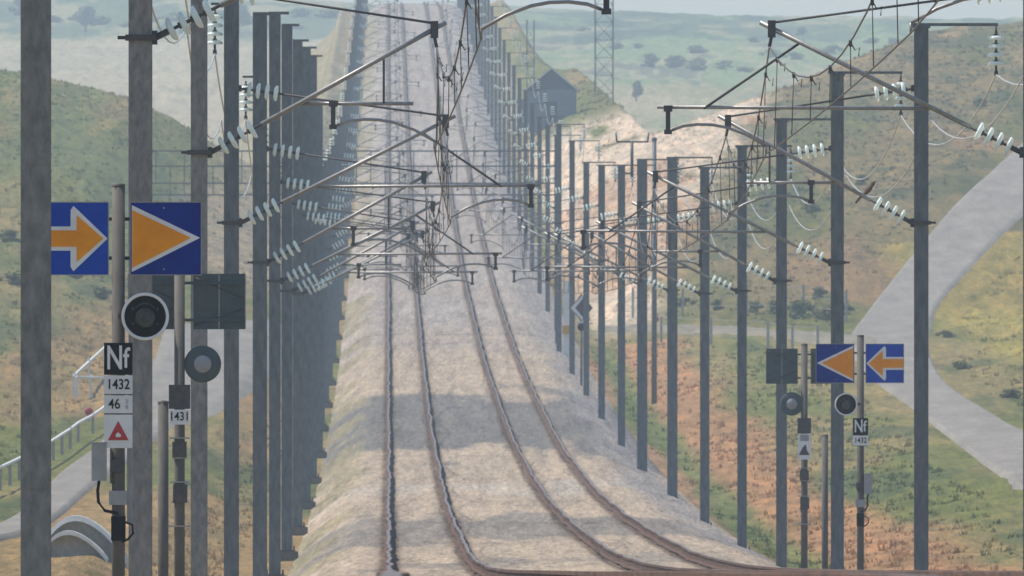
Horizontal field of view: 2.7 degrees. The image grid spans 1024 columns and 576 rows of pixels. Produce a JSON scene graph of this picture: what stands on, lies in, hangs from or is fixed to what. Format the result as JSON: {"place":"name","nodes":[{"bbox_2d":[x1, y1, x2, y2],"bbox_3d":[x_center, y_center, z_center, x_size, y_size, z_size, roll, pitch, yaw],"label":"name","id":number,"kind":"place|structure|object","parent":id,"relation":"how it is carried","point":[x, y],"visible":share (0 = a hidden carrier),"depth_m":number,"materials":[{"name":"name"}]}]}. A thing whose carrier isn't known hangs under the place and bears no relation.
{"place":"outdoors","nodes":[
{"label":"outdoors","id":0,"kind":"place"},
{"bbox_2d":[0,320,292,540],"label":"road","id":1,"kind":"structure","parent":0,"point":[72,484],"depth_m":852.50,"materials":[{"name":"grey asphalt"}]},
{"bbox_2d":[0,406,103,490],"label":"guard rail","id":2,"kind":"object","parent":1,"relation":"on","point":[53,440],"visible":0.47,"depth_m":710.15,"materials":[{"name":"grey metal"}]},
{"bbox_2d":[0,0,1022,575],"bbox_3d":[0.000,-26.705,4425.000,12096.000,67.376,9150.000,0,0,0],"label":"ground","id":3,"kind":"structure","parent":0,"point":[96,58],"depth_m":1230.30,"materials":[{"name":"green plant"}]},
{"bbox_2d":[0,271,20,285],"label":"bush","id":4,"kind":"object","parent":3,"relation":"on","point":[15,279],"visible":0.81,"depth_m":1003.49,"materials":[{"name":"green plant"}]},
{"bbox_2d":[0,229,20,242],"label":"bush","id":5,"kind":"object","parent":3,"relation":"on","point":[10,235],"visible":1,"depth_m":1078.02,"materials":[{"name":"green plant"}]},
{"bbox_2d":[74,5,99,31],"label":"tree","id":6,"kind":"object","parent":3,"relation":"on","point":[86,18],"visible":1,"depth_m":3698.43,"materials":[{"name":"green plant"}]},
{"bbox_2d":[73,345,103,395],"bbox_3d":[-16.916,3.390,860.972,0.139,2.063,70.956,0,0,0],"label":"swing barrier","id":7,"kind":"object","parent":3,"relation":"on","point":[89,361],"visible":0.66,"depth_m":860.35,"materials":[{"name":"white metal"}]},
{"bbox_2d":[51,515,127,568],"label":"culvert mouth","id":8,"kind":"object","parent":3,"relation":"on","point":[74,535],"visible":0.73,"depth_m":449.10},
{"bbox_2d":[75,374,103,397],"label":"swing barrier","id":9,"kind":"object","parent":3,"relation":"on","point":[90,377],"visible":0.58,"depth_m":827.64,"materials":[{"name":"white metal"}]},
{"bbox_2d":[92,286,111,299],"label":"bush","id":10,"kind":"object","parent":3,"relation":"on","point":[100,292],"visible":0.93,"depth_m":1021.63,"materials":[{"name":"green plant"}]},
{"bbox_2d":[222,3,252,31],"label":"tree","id":11,"kind":"object","parent":3,"relation":"on","point":[244,18],"visible":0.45,"depth_m":3717.09,"materials":[{"name":"green plant"}]},
{"bbox_2d":[313,9,339,17],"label":"bush","id":12,"kind":"object","parent":3,"relation":"on","point":[327,13],"visible":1,"depth_m":3813.38,"materials":[{"name":"green plant"}]},
{"bbox_2d":[526,20,534,87],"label":"lattice tower","id":13,"kind":"structure","parent":3,"relation":"on","point":[527,54],"depth_m":1859.64,"materials":[{"name":"metal"}]},
{"bbox_2d":[287,3,778,575],"bbox_3d":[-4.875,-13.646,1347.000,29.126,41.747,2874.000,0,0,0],"label":"ballast","id":14,"kind":"structure","parent":3,"relation":"on","point":[503,515],"depth_m":802.84,"materials":[{"name":"gravel"}]},
{"bbox_2d":[21,0,50,575],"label":"catenary mast","id":15,"kind":"object","parent":14,"relation":"on","point":[35,287],"visible":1,"depth_m":155.89,"materials":[{"name":"metal"}]},
{"bbox_2d":[51,183,201,575],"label":"marker post","id":16,"kind":"object","parent":14,"relation":"on","point":[165,237],"visible":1,"depth_m":185.93,"materials":[{"name":"blue metal"}]},
{"bbox_2d":[157,400,168,575],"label":"short post","id":17,"kind":"object","parent":14,"relation":"on","point":[163,487],"visible":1,"depth_m":230.95,"materials":[{"name":"grey metal"}]},
{"bbox_2d":[128,274,245,575],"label":"marker post","id":18,"kind":"object","parent":14,"relation":"on","point":[218,301],"visible":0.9,"depth_m":245.98,"materials":[{"name":"grey metal"}]},
{"bbox_2d":[181,0,446,575],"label":"catenary mast","id":19,"kind":"object","parent":14,"relation":"on","point":[198,152],"visible":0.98,"depth_m":275.89,"materials":[{"name":"metal"}]},
{"bbox_2d":[239,12,431,575],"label":"catenary mast","id":20,"kind":"object","parent":14,"relation":"on","point":[260,262],"visible":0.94,"depth_m":395.87,"materials":[{"name":"metal"}]},
{"bbox_2d":[152,6,292,245],"bbox_3d":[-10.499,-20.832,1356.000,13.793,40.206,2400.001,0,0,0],"label":"earth wire","id":21,"kind":"object","parent":20,"relation":"attached to","point":[221,124],"visible":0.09,"depth_m":282.17,"materials":[{"name":"metal"}]},
{"bbox_2d":[281,24,419,560],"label":"catenary mast","id":22,"kind":"object","parent":14,"relation":"on","point":[288,553],"visible":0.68,"depth_m":515.87,"materials":[{"name":"metal"}]},
{"bbox_2d":[152,147,555,342],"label":"lattice gantry","id":23,"kind":"object","parent":14,"relation":"on","point":[399,166],"visible":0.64,"depth_m":1019.95,"materials":[{"name":"metal"}]},
{"bbox_2d":[303,47,412,509],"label":"catenary mast","id":24,"kind":"object","parent":14,"relation":"on","point":[308,503],"visible":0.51,"depth_m":635.88,"materials":[{"name":"metal"}]},
{"bbox_2d":[317,100,406,458],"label":"catenary mast","id":25,"kind":"object","parent":14,"relation":"on","point":[321,453],"visible":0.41,"depth_m":755.88,"materials":[{"name":"metal"}]},
{"bbox_2d":[325,145,399,362],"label":"catenary mast","id":26,"kind":"object","parent":14,"relation":"on","point":[333,151],"visible":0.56,"depth_m":995.88,"materials":[{"name":"metal"}]},
{"bbox_2d":[323,161,403,407],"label":"catenary mast","id":27,"kind":"object","parent":14,"relation":"on","point":[328,404],"visible":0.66,"depth_m":875.88,"materials":[{"name":"metal"}]},
{"bbox_2d":[118,0,610,575],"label":"catenary mast","id":28,"kind":"object","parent":14,"relation":"on","point":[142,38],"visible":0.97,"depth_m":215.88,"materials":[{"name":"metal"}]},
{"bbox_2d":[185,0,355,226],"bbox_3d":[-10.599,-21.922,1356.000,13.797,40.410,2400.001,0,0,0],"label":"feeder wire","id":29,"kind":"object","parent":28,"relation":"hanging from","point":[214,55],"visible":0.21,"depth_m":346.83,"materials":[{"name":"metal"}]},
{"bbox_2d":[394,0,481,294],"bbox_3d":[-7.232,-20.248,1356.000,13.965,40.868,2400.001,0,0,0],"label":"overhead line","id":30,"kind":"object","parent":28,"relation":"hanging from","point":[417,276],"visible":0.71,"depth_m":331.71,"materials":[{"name":"black metal"}]},
{"bbox_2d":[332,126,400,319],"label":"catenary mast","id":31,"kind":"object","parent":14,"relation":"on","point":[339,132],"visible":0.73,"depth_m":1115.88,"materials":[{"name":"metal"}]},
{"bbox_2d":[338,105,398,278],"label":"catenary mast","id":32,"kind":"object","parent":14,"relation":"on","point":[343,114],"visible":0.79,"depth_m":1235.88,"materials":[{"name":"metal"}]},
{"bbox_2d":[342,78,398,237],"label":"catenary mast","id":33,"kind":"object","parent":14,"relation":"on","point":[347,83],"visible":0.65,"depth_m":1355.88,"materials":[{"name":"metal"}]},
{"bbox_2d":[346,52,397,198],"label":"catenary mast","id":34,"kind":"object","parent":14,"relation":"on","point":[351,63],"visible":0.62,"depth_m":1475.88,"materials":[{"name":"metal"}]},
{"bbox_2d":[349,28,395,161],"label":"catenary mast","id":35,"kind":"object","parent":14,"relation":"on","point":[354,33],"visible":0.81,"depth_m":1595.88,"materials":[{"name":"metal"}]},
{"bbox_2d":[207,0,539,575],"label":"catenary mast","id":36,"kind":"object","parent":14,"relation":"on","point":[232,222],"visible":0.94,"depth_m":335.88,"materials":[{"name":"metal"}]},
{"bbox_2d":[352,6,395,131],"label":"catenary mast","id":37,"kind":"object","parent":14,"relation":"on","point":[356,8],"visible":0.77,"depth_m":1715.88,"materials":[{"name":"metal"}]},
{"bbox_2d":[359,0,395,101],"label":"catenary mast","id":38,"kind":"object","parent":14,"relation":"on","point":[363,27],"visible":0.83,"depth_m":1835.88,"materials":[{"name":"metal"}]},
{"bbox_2d":[335,117,427,300],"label":"catenary mast","id":39,"kind":"object","parent":14,"relation":"on","point":[344,298],"visible":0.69,"depth_m":1175.88,"materials":[{"name":"metal"}]},
{"bbox_2d":[323,154,440,385],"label":"catenary mast","id":40,"kind":"object","parent":14,"relation":"on","point":[332,382],"visible":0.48,"depth_m":935.88,"materials":[{"name":"metal"}]},
{"bbox_2d":[329,135,434,339],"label":"catenary mast","id":41,"kind":"object","parent":14,"relation":"on","point":[336,142],"visible":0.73,"depth_m":1055.88,"materials":[{"name":"metal"}]},
{"bbox_2d":[340,90,425,257],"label":"catenary mast","id":42,"kind":"object","parent":14,"relation":"on","point":[345,96],"visible":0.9,"depth_m":1295.88,"materials":[{"name":"metal"}]},
{"bbox_2d":[348,40,418,179],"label":"catenary mast","id":43,"kind":"object","parent":14,"relation":"on","point":[352,46],"visible":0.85,"depth_m":1535.88,"materials":[{"name":"metal"}]},
{"bbox_2d":[345,65,422,217],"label":"catenary mast","id":44,"kind":"object","parent":14,"relation":"on","point":[350,70],"visible":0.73,"depth_m":1415.88,"materials":[{"name":"metal"}]},
{"bbox_2d":[350,17,417,147],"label":"catenary mast","id":45,"kind":"object","parent":14,"relation":"on","point":[355,22],"visible":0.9,"depth_m":1655.88,"materials":[{"name":"metal"}]},
{"bbox_2d":[267,12,501,575],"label":"catenary mast","id":46,"kind":"object","parent":14,"relation":"on","point":[275,280],"visible":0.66,"depth_m":455.88,"materials":[{"name":"metal"}]},
{"bbox_2d":[353,0,415,117],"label":"catenary mast","id":47,"kind":"object","parent":14,"relation":"on","point":[356,2],"visible":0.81,"depth_m":1775.91,"materials":[{"name":"metal"}]},
{"bbox_2d":[292,39,477,535],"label":"catenary mast","id":48,"kind":"object","parent":14,"relation":"on","point":[299,528],"visible":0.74,"depth_m":575.87,"materials":[{"name":"metal"}]},
{"bbox_2d":[323,166,448,431],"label":"catenary mast","id":49,"kind":"object","parent":14,"relation":"on","point":[325,428],"visible":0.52,"depth_m":815.88,"materials":[{"name":"metal"}]},
{"bbox_2d":[311,55,461,483],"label":"catenary mast","id":50,"kind":"object","parent":14,"relation":"on","point":[315,479],"visible":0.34,"depth_m":695.88,"materials":[{"name":"metal"}]},
{"bbox_2d":[376,2,409,575],"bbox_3d":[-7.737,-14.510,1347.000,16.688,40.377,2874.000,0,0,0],"label":"rail","id":51,"kind":"object","parent":14,"relation":"on","point":[388,570],"visible":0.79,"depth_m":697.80,"materials":[{"name":"metal"}]},
{"bbox_2d":[430,0,486,99],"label":"catenary mast","id":52,"kind":"object","parent":14,"relation":"on","point":[485,45],"visible":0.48,"depth_m":1835.88,"materials":[{"name":"metal"}]},
{"bbox_2d":[447,0,483,86],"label":"catenary mast","id":53,"kind":"object","parent":14,"relation":"on","point":[482,41],"visible":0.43,"depth_m":1895.88,"materials":[{"name":"metal"}]},
{"bbox_2d":[433,6,507,126],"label":"catenary mast","id":54,"kind":"object","parent":14,"relation":"on","point":[491,64],"visible":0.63,"depth_m":1715.88,"materials":[{"name":"metal"}]},
{"bbox_2d":[435,28,516,157],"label":"catenary mast","id":55,"kind":"object","parent":14,"relation":"on","point":[499,79],"visible":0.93,"depth_m":1595.88,"materials":[{"name":"metal"}]},
{"bbox_2d":[450,0,503,112],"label":"catenary mast","id":56,"kind":"object","parent":14,"relation":"on","point":[488,47],"visible":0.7,"depth_m":1775.88,"materials":[{"name":"metal"}]},
{"bbox_2d":[439,52,527,193],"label":"catenary mast","id":57,"kind":"object","parent":14,"relation":"on","point":[508,74],"visible":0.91,"depth_m":1475.88,"materials":[{"name":"metal"}]},
{"bbox_2d":[455,17,512,141],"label":"catenary mast","id":58,"kind":"object","parent":14,"relation":"on","point":[495,72],"visible":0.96,"depth_m":1655.88,"materials":[{"name":"metal"}]},
{"bbox_2d":[462,40,521,174],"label":"catenary mast","id":59,"kind":"object","parent":14,"relation":"on","point":[504,95],"visible":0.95,"depth_m":1535.88,"materials":[{"name":"metal"}]},
{"bbox_2d":[444,78,539,230],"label":"catenary mast","id":60,"kind":"object","parent":14,"relation":"on","point":[519,134],"visible":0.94,"depth_m":1355.88,"materials":[{"name":"metal"}]},
{"bbox_2d":[466,65,532,212],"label":"catenary mast","id":61,"kind":"object","parent":14,"relation":"on","point":[513,119],"visible":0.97,"depth_m":1415.88,"materials":[{"name":"metal"}]},
{"bbox_2d":[448,103,554,269],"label":"catenary mast","id":62,"kind":"object","parent":14,"relation":"on","point":[531,128],"visible":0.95,"depth_m":1235.88,"materials":[{"name":"metal"}]},
{"bbox_2d":[473,90,546,250],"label":"catenary mast","id":63,"kind":"object","parent":14,"relation":"on","point":[525,114],"visible":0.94,"depth_m":1295.88,"materials":[{"name":"metal"}]},
{"bbox_2d":[457,126,572,311],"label":"catenary mast","id":64,"kind":"object","parent":14,"relation":"on","point":[547,209],"visible":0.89,"depth_m":1115.88,"materials":[{"name":"metal"}]},
{"bbox_2d":[455,124,586,352],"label":"catenary mast","id":65,"kind":"object","parent":14,"relation":"on","point":[558,177],"visible":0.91,"depth_m":995.88,"materials":[{"name":"metal"}]},
{"bbox_2d":[481,117,562,293],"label":"catenary mast","id":66,"kind":"object","parent":14,"relation":"on","point":[539,177],"visible":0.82,"depth_m":1175.88,"materials":[{"name":"metal"}]},
{"bbox_2d":[492,135,582,330],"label":"catenary mast","id":67,"kind":"object","parent":14,"relation":"on","point":[580,147],"visible":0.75,"depth_m":1055.90,"materials":[{"name":"metal"}]},
{"bbox_2d":[468,162,617,395],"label":"catenary mast","id":68,"kind":"object","parent":14,"relation":"on","point":[585,197],"visible":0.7,"depth_m":875.88,"materials":[{"name":"metal"}]},
{"bbox_2d":[499,140,601,374],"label":"catenary mast","id":69,"kind":"object","parent":14,"relation":"on","point":[571,189],"visible":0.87,"depth_m":935.88,"materials":[{"name":"metal"}]},
{"bbox_2d":[562,281,568,355],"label":"kilometre post","id":70,"kind":"object","parent":14,"relation":"on","point":[565,329],"visible":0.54,"depth_m":989.95,"materials":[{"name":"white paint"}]},
{"bbox_2d":[484,165,657,446],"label":"catenary mast","id":71,"kind":"object","parent":14,"relation":"on","point":[621,320],"visible":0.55,"depth_m":755.87,"materials":[{"name":"metal"}]},
{"bbox_2d":[518,165,635,419],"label":"catenary mast","id":72,"kind":"object","parent":14,"relation":"on","point":[600,205],"visible":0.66,"depth_m":815.87,"materials":[{"name":"metal"}]},
{"bbox_2d":[571,294,591,385],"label":"railway sign","id":73,"kind":"object","parent":14,"relation":"on","point":[577,307],"visible":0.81,"depth_m":905.98,"materials":[{"name":"grey metal"}]},
{"bbox_2d":[509,157,715,498],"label":"catenary mast","id":74,"kind":"object","parent":14,"relation":"on","point":[671,290],"visible":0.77,"depth_m":635.85,"materials":[{"name":"metal"}]},
{"bbox_2d":[493,33,1022,261],"bbox_3d":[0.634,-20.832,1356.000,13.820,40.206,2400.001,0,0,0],"label":"earth wire","id":75,"kind":"object","parent":74,"relation":"attached to","point":[844,178],"visible":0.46,"depth_m":396.67,"materials":[{"name":"metal"}]},
{"bbox_2d":[544,133,681,471],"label":"catenary mast","id":76,"kind":"object","parent":14,"relation":"on","point":[642,344],"visible":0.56,"depth_m":695.84,"materials":[{"name":"metal"}]},
{"bbox_2d":[401,2,922,575],"bbox_3d":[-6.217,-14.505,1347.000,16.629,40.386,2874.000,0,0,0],"label":"rail","id":77,"kind":"object","parent":14,"relation":"on","point":[477,566],"visible":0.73,"depth_m":332.57,"materials":[{"name":"metal"}]},
{"bbox_2d":[541,145,795,549],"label":"catenary mast","id":78,"kind":"object","parent":14,"relation":"on","point":[740,290],"visible":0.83,"depth_m":515.89,"materials":[{"name":"metal"}]},
{"bbox_2d":[586,167,752,524],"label":"catenary mast","id":79,"kind":"object","parent":14,"relation":"on","point":[703,293],"visible":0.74,"depth_m":575.88,"materials":[{"name":"metal"}]},
{"bbox_2d":[436,2,997,570],"bbox_3d":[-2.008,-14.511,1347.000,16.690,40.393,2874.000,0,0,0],"label":"rail","id":80,"kind":"object","parent":14,"relation":"on","point":[658,538],"visible":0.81,"depth_m":540.70,"materials":[{"name":"metal"}]},
{"bbox_2d":[423,2,1023,575],"bbox_3d":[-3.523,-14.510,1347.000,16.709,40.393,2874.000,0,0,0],"label":"rail","id":81,"kind":"object","parent":14,"relation":"on","point":[603,550],"visible":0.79,"depth_m":448.89,"materials":[{"name":"metal"}]},
{"bbox_2d":[631,118,830,567],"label":"catenary mast","id":82,"kind":"object","parent":14,"relation":"on","point":[780,280],"visible":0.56,"depth_m":455.89,"materials":[{"name":"metal"}]},
{"bbox_2d":[576,71,907,568],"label":"catenary mast","id":83,"kind":"object","parent":14,"relation":"on","point":[836,262],"visible":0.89,"depth_m":395.88,"materials":[{"name":"metal"}]},
{"bbox_2d":[766,343,830,567],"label":"marker post","id":84,"kind":"object","parent":14,"relation":"on","point":[781,366],"visible":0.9,"depth_m":425.97,"materials":[{"name":"grey metal"}]},
{"bbox_2d":[821,434,827,568],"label":"short post","id":85,"kind":"object","parent":14,"relation":"on","point":[824,501],"visible":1,"depth_m":407.95,"materials":[{"name":"grey metal"}]},
{"bbox_2d":[657,0,1023,570],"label":"catenary mast","id":86,"kind":"object","parent":14,"relation":"on","point":[770,26],"visible":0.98,"depth_m":276.00,"materials":[{"name":"metal"}]},
{"bbox_2d":[442,0,939,293],"bbox_3d":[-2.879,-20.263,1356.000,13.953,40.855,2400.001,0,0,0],"label":"overhead line","id":87,"kind":"object","parent":86,"relation":"hanging from","point":[849,44],"visible":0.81,"depth_m":342.67,"materials":[{"name":"grey metal"}]},
{"bbox_2d":[499,1,1022,220],"bbox_3d":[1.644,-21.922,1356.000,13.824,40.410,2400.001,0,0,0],"label":"feeder wire","id":88,"kind":"object","parent":86,"relation":"hanging from","point":[791,179],"visible":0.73,"depth_m":446.58,"materials":[{"name":"metal"}]},
{"bbox_2d":[816,334,903,569],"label":"marker post","id":89,"kind":"object","parent":14,"relation":"on","point":[884,363],"visible":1,"depth_m":365.93,"materials":[{"name":"blue metal"}]},
{"bbox_2d":[717,23,1003,569],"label":"catenary mast","id":90,"kind":"object","parent":14,"relation":"on","point":[919,222],"visible":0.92,"depth_m":335.89,"materials":[{"name":"metal"}]},
{"bbox_2d":[909,0,1023,32],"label":"catenary mast","id":91,"kind":"object","parent":14,"relation":"on","point":[933,10],"visible":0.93,"depth_m":216.01,"materials":[{"name":"metal"}]},
{"bbox_2d":[517,67,578,132],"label":"equipment hut","id":92,"kind":"object","parent":3,"relation":"on","point":[559,89],"visible":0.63,"depth_m":1680.00,"materials":[{"name":"grey concrete"}]},
{"bbox_2d":[546,102,556,125],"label":"door","id":93,"kind":"structure","parent":92,"relation":"in","point":[548,106],"depth_m":1679.87,"materials":[{"name":"grey metal"}]},
{"bbox_2d":[594,0,613,100],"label":"lattice tower","id":94,"kind":"structure","parent":3,"relation":"on","point":[612,56],"depth_m":1739.23,"materials":[{"name":"metal"}]},
{"bbox_2d":[631,80,643,100],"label":"tree","id":95,"kind":"object","parent":3,"relation":"on","point":[637,89],"visible":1,"depth_m":3033.31,"materials":[{"name":"green plant"}]},
{"bbox_2d":[639,53,659,66],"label":"bush","id":96,"kind":"object","parent":3,"relation":"on","point":[652,59],"visible":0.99,"depth_m":3406.56,"materials":[{"name":"green plant"}]},
{"bbox_2d":[651,137,656,404],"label":"slender pole","id":97,"kind":"object","parent":3,"relation":"on","point":[654,344],"visible":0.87,"depth_m":899.91,"materials":[{"name":"metal"}]},
{"bbox_2d":[664,55,686,66],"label":"bush","id":98,"kind":"object","parent":3,"relation":"on","point":[679,60],"visible":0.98,"depth_m":3401.96,"materials":[{"name":"green plant"}]},
{"bbox_2d":[617,315,818,348],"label":"wire fence","id":99,"kind":"object","parent":3,"relation":"on","point":[792,334],"visible":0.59,"depth_m":1002.63,"materials":[{"name":"metal"}]},
{"bbox_2d":[632,285,846,321],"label":"wire fence","id":100,"kind":"object","parent":3,"relation":"on","point":[682,306],"visible":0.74,"depth_m":1072.74,"materials":[{"name":"metal"}]},
{"bbox_2d":[787,299,815,318],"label":"bush","id":101,"kind":"object","parent":3,"relation":"on","point":[799,313],"visible":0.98,"depth_m":1058.28,"materials":[{"name":"green plant"}]},
{"bbox_2d":[810,305,830,319],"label":"bush","id":102,"kind":"object","parent":3,"relation":"on","point":[824,313],"visible":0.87,"depth_m":1057.44,"materials":[{"name":"green plant"}]},
{"bbox_2d":[998,388,1022,398],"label":"bush","id":103,"kind":"object","parent":3,"relation":"on","point":[1011,393],"visible":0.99,"depth_m":826.12,"materials":[{"name":"green plant"}]},
{"bbox_2d":[331,0,1022,18],"label":"sky","id":104,"kind":"structure","parent":0,"point":[1004,9],"materials":[{"name":"white"}]},
{"bbox_2d":[597,324,874,345],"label":"path","id":105,"kind":"structure","parent":0,"point":[824,337],"depth_m":1029.02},
{"bbox_2d":[852,143,1022,489],"bbox_3d":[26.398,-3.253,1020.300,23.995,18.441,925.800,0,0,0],"label":"road","id":106,"kind":"structure","parent":0,"point":[979,219],"depth_m":1062.81,"materials":[{"name":"grey asphalt"}]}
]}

